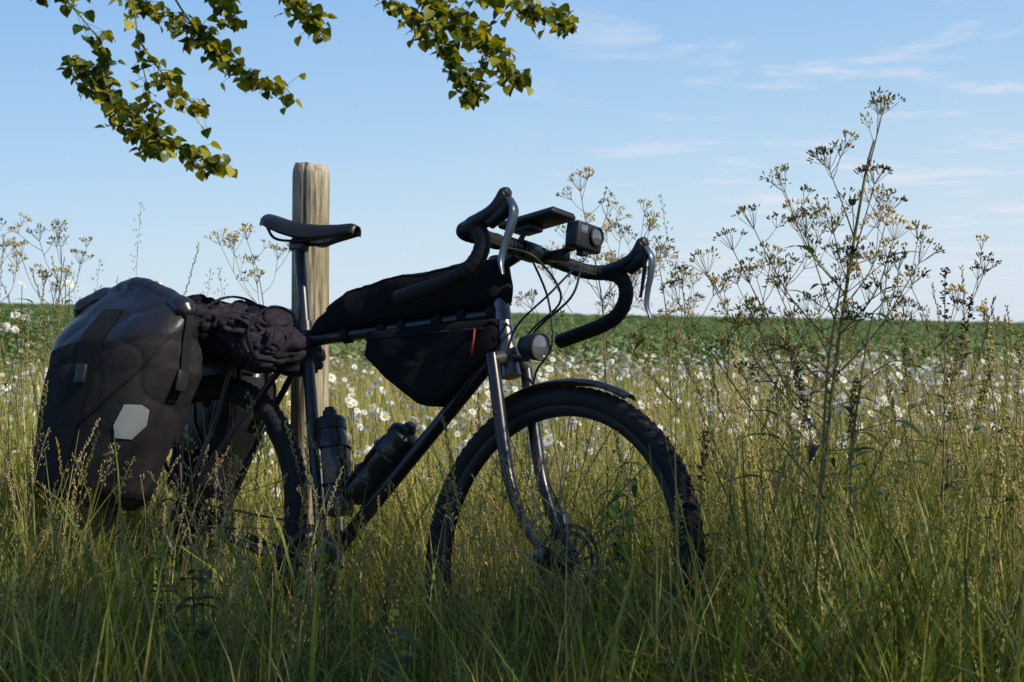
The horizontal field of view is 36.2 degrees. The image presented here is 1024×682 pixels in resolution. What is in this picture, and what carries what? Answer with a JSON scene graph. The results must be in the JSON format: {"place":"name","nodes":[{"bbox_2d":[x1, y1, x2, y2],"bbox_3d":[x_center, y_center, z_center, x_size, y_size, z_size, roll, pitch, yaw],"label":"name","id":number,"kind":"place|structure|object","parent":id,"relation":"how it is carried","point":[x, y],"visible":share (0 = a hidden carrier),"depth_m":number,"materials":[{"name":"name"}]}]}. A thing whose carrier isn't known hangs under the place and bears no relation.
{"place":"outdoors","nodes":[
{"label":"outdoors","id":0,"kind":"place"},
{"bbox_2d":[0,329,1023,571],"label":"daisy meadow","id":1,"kind":"structure","parent":0,"point":[573,422],"depth_m":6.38,"materials":[{"name":"white plant"}]},
{"bbox_2d":[0,302,1023,336],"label":"crop field","id":2,"kind":"structure","parent":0,"point":[710,324],"depth_m":83.65,"materials":[{"name":"green plant"}]},
{"bbox_2d":[0,0,1023,322],"label":"sky","id":3,"kind":"structure","parent":0,"point":[688,103],"materials":[{"name":"blue"}]},
{"bbox_2d":[0,303,1023,391],"bbox_3d":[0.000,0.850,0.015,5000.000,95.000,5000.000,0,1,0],"label":"ground","id":4,"kind":"structure","parent":0,"point":[662,316],"depth_m":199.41,"materials":[{"name":"green plant"}]},
{"bbox_2d":[0,212,48,437],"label":"cow parsley","id":5,"kind":"object","parent":4,"relation":"on","point":[15,255],"visible":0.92,"depth_m":4.29,"materials":[{"name":"green plant"}]},
{"bbox_2d":[2,218,94,528],"bbox_3d":[-1.222,0.225,4.193,0.280,1.099,0.276,-1,1,-30],"label":"cow parsley","id":6,"kind":"object","parent":4,"relation":"on","point":[83,253],"visible":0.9,"depth_m":4.19,"materials":[{"name":"green plant"}]},
{"bbox_2d":[0,265,162,450],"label":"daisies by the verge","id":7,"kind":"object","parent":4,"relation":"on","point":[71,284],"visible":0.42,"depth_m":4.81,"materials":[{"name":"white plant"}]},
{"bbox_2d":[204,223,290,572],"bbox_3d":[-0.724,0.219,4.344,0.307,1.105,0.330,0,1,8],"label":"cow parsley","id":8,"kind":"object","parent":4,"relation":"on","point":[246,237],"visible":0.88,"depth_m":4.38,"materials":[{"name":"green plant"}]},
{"bbox_2d":[31,0,578,181],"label":"lime tree","id":9,"kind":"object","parent":4,"relation":"on","point":[216,51],"visible":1,"depth_m":5.00,"materials":[{"name":"green plant"}]},
{"bbox_2d":[290,162,329,571],"bbox_3d":[-0.522,0.209,4.024,0.107,1.336,0.093,0,1,0],"label":"wooden post","id":10,"kind":"object","parent":4,"relation":"on","point":[310,193],"visible":0.31,"depth_m":3.98,"materials":[{"name":"brown wood"}]},
{"bbox_2d":[294,535,413,681],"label":"dock plant","id":11,"kind":"object","parent":4,"relation":"on","point":[326,590],"visible":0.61,"depth_m":2.92,"materials":[{"name":"green plant"}]},
{"bbox_2d":[98,187,705,675],"bbox_3d":[-0.310,0.246,3.513,1.784,1.111,0.557,1,-11,37],"label":"touring bicycle","id":12,"kind":"object","parent":4,"relation":"on","point":[530,405],"visible":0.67,"depth_m":3.35,"materials":[{"name":"paint"}]},
{"bbox_2d":[29,277,202,510],"bbox_3d":[-0.927,0.121,3.716,0.422,0.559,0.257,1,-11,37],"label":"pannier bag","id":13,"kind":"object","parent":12,"relation":"attached to","point":[125,362],"visible":0.96,"depth_m":3.61,"materials":[{"name":"fabric"}]},
{"bbox_2d":[166,363,277,496],"bbox_3d":[-0.750,0.191,4.073,0.288,0.442,0.185,1,-11,37],"label":"pannier bag","id":14,"kind":"object","parent":12,"relation":"attached to","point":[243,437],"visible":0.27,"depth_m":4.01,"materials":[{"name":"fabric"}]},
{"bbox_2d":[186,294,325,376],"bbox_3d":[-0.700,-0.013,3.837,0.573,0.201,0.309,1,-11,37],"label":"rolled jacket","id":15,"kind":"object","parent":12,"relation":"on","point":[249,335],"visible":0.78,"depth_m":3.67,"materials":[{"name":"fabric"}]},
{"bbox_2d":[314,406,354,519],"bbox_3d":[-0.401,0.279,3.569,0.141,0.260,0.088,1,-11,37],"label":"water bottle","id":16,"kind":"object","parent":12,"relation":"on","point":[331,429],"visible":0.82,"depth_m":3.54,"materials":[{"name":"plastic"}]},
{"bbox_2d":[341,421,417,508],"bbox_3d":[-0.297,0.276,3.491,0.183,0.203,0.087,1,-11,37],"label":"water bottle","id":17,"kind":"object","parent":12,"relation":"on","point":[385,454],"visible":0.84,"depth_m":3.46,"materials":[{"name":"plastic"}]},
{"bbox_2d":[310,259,512,343],"bbox_3d":[-0.234,-0.086,3.534,0.567,0.192,0.073,1,-11,37],"label":"top tube bag","id":18,"kind":"object","parent":12,"relation":"on","point":[374,304],"visible":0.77,"depth_m":3.50,"materials":[{"name":"fabric"}]},
{"bbox_2d":[364,305,497,406],"bbox_3d":[-0.176,0.029,3.456,0.377,0.229,0.095,1,-11,37],"label":"frame bag","id":19,"kind":"object","parent":12,"relation":"attached to","point":[435,363],"visible":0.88,"depth_m":3.41,"materials":[{"name":"fabric"}]},
{"bbox_2d":[498,206,575,235],"bbox_3d":[0.052,-0.252,3.329,0.158,0.049,0.092,1,-11,37],"label":"mobile phone","id":20,"kind":"object","parent":12,"relation":"attached to","point":[536,222],"visible":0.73,"depth_m":3.31,"materials":[{"name":"black plastic"}]},
{"bbox_2d":[565,220,603,256],"bbox_3d":[0.153,-0.212,3.288,0.049,0.070,0.088,1,-11,37],"label":"action camera","id":21,"kind":"object","parent":12,"relation":"attached to","point":[583,239],"visible":1,"depth_m":3.27,"materials":[{"name":"black plastic"}]},
{"bbox_2d":[301,446,651,675],"bbox_3d":[-0.010,0.505,3.129,0.754,0.576,0.405,-1,1,-27],"label":"nettle plant","id":22,"kind":"object","parent":4,"relation":"on","point":[615,507],"visible":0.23,"depth_m":3.18,"materials":[{"name":"green plant"}]},
{"bbox_2d":[0,452,1021,681],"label":"broadleaf weeds","id":23,"kind":"object","parent":4,"relation":"on","point":[407,655],"visible":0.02,"depth_m":2.65,"materials":[{"name":"green plant"}]},
{"bbox_2d":[0,309,1023,681],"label":"foreground tall grass","id":24,"kind":"structure","parent":4,"relation":"on","point":[600,630],"depth_m":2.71,"materials":[{"name":"green plant"}]},
{"bbox_2d":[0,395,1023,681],"bbox_3d":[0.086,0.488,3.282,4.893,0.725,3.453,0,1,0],"label":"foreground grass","id":25,"kind":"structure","parent":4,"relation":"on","point":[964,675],"depth_m":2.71,"materials":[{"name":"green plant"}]},
{"bbox_2d":[0,194,1023,681],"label":"tall seeding grass","id":26,"kind":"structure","parent":4,"relation":"on","point":[468,528],"depth_m":2.99,"materials":[{"name":"green plant"}]},
{"bbox_2d":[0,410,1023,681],"bbox_3d":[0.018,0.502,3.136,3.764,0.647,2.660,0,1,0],"label":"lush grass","id":27,"kind":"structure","parent":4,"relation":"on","point":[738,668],"depth_m":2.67,"materials":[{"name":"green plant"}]},
{"bbox_2d":[510,166,673,557],"bbox_3d":[0.200,0.172,3.965,0.422,1.212,0.335,0,1,0],"label":"cow parsley","id":28,"kind":"object","parent":4,"relation":"on","point":[614,258],"visible":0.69,"depth_m":3.93,"materials":[{"name":"green plant"}]},
{"bbox_2d":[603,235,706,515],"bbox_3d":[0.343,0.257,3.919,0.274,1.045,0.288,0,1,18],"label":"cow parsley","id":29,"kind":"object","parent":4,"relation":"on","point":[640,341],"visible":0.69,"depth_m":3.91,"materials":[{"name":"green plant"}]},
{"bbox_2d":[646,430,740,655],"bbox_3d":[0.332,0.482,2.917,0.206,0.631,0.223,0,1,0],"label":"dock plant","id":30,"kind":"object","parent":4,"relation":"on","point":[701,478],"visible":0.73,"depth_m":2.92,"materials":[{"name":"green plant"}]},
{"bbox_2d":[659,86,945,636],"bbox_3d":[0.530,0.165,2.891,0.528,1.266,0.314,0,1,0],"label":"cow parsley","id":31,"kind":"object","parent":4,"relation":"on","point":[813,449],"visible":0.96,"depth_m":2.88,"materials":[{"name":"green plant"}]},
{"bbox_2d":[714,239,902,662],"bbox_3d":[0.536,0.310,2.764,0.327,0.980,0.265,-1,1,-32],"label":"cow parsley","id":32,"kind":"object","parent":4,"relation":"on","point":[852,249],"visible":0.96,"depth_m":2.76,"materials":[{"name":"green plant"}]},
{"bbox_2d":[786,249,931,647],"bbox_3d":[0.626,0.317,2.847,0.329,0.964,0.282,1,1,44],"label":"cow parsley","id":33,"kind":"object","parent":4,"relation":"on","point":[907,423],"visible":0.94,"depth_m":2.85,"materials":[{"name":"green plant"}]},
{"bbox_2d":[788,342,964,672],"bbox_3d":[0.647,0.401,2.808,0.329,0.798,0.223,0,1,0],"label":"dock plant","id":34,"kind":"object","parent":4,"relation":"on","point":[854,402],"visible":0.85,"depth_m":2.81,"materials":[{"name":"green plant"}]},
{"bbox_2d":[876,267,995,625],"bbox_3d":[0.811,0.327,3.009,0.240,0.938,0.204,0,1,20],"label":"dock plant","id":35,"kind":"object","parent":4,"relation":"on","point":[943,442],"visible":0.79,"depth_m":3.01,"materials":[{"name":"green plant"}]},
{"bbox_2d":[887,234,1019,572],"bbox_3d":[0.962,0.283,3.321,0.374,1.013,0.318,0,1,0],"label":"cow parsley","id":36,"kind":"object","parent":4,"relation":"on","point":[962,289],"visible":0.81,"depth_m":3.27,"materials":[{"name":"green plant"}]},
{"bbox_2d":[959,297,1023,633],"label":"dock plant","id":37,"kind":"object","parent":4,"relation":"on","point":[1018,400],"visible":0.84,"depth_m":2.81,"materials":[{"name":"green plant"}]}
]}

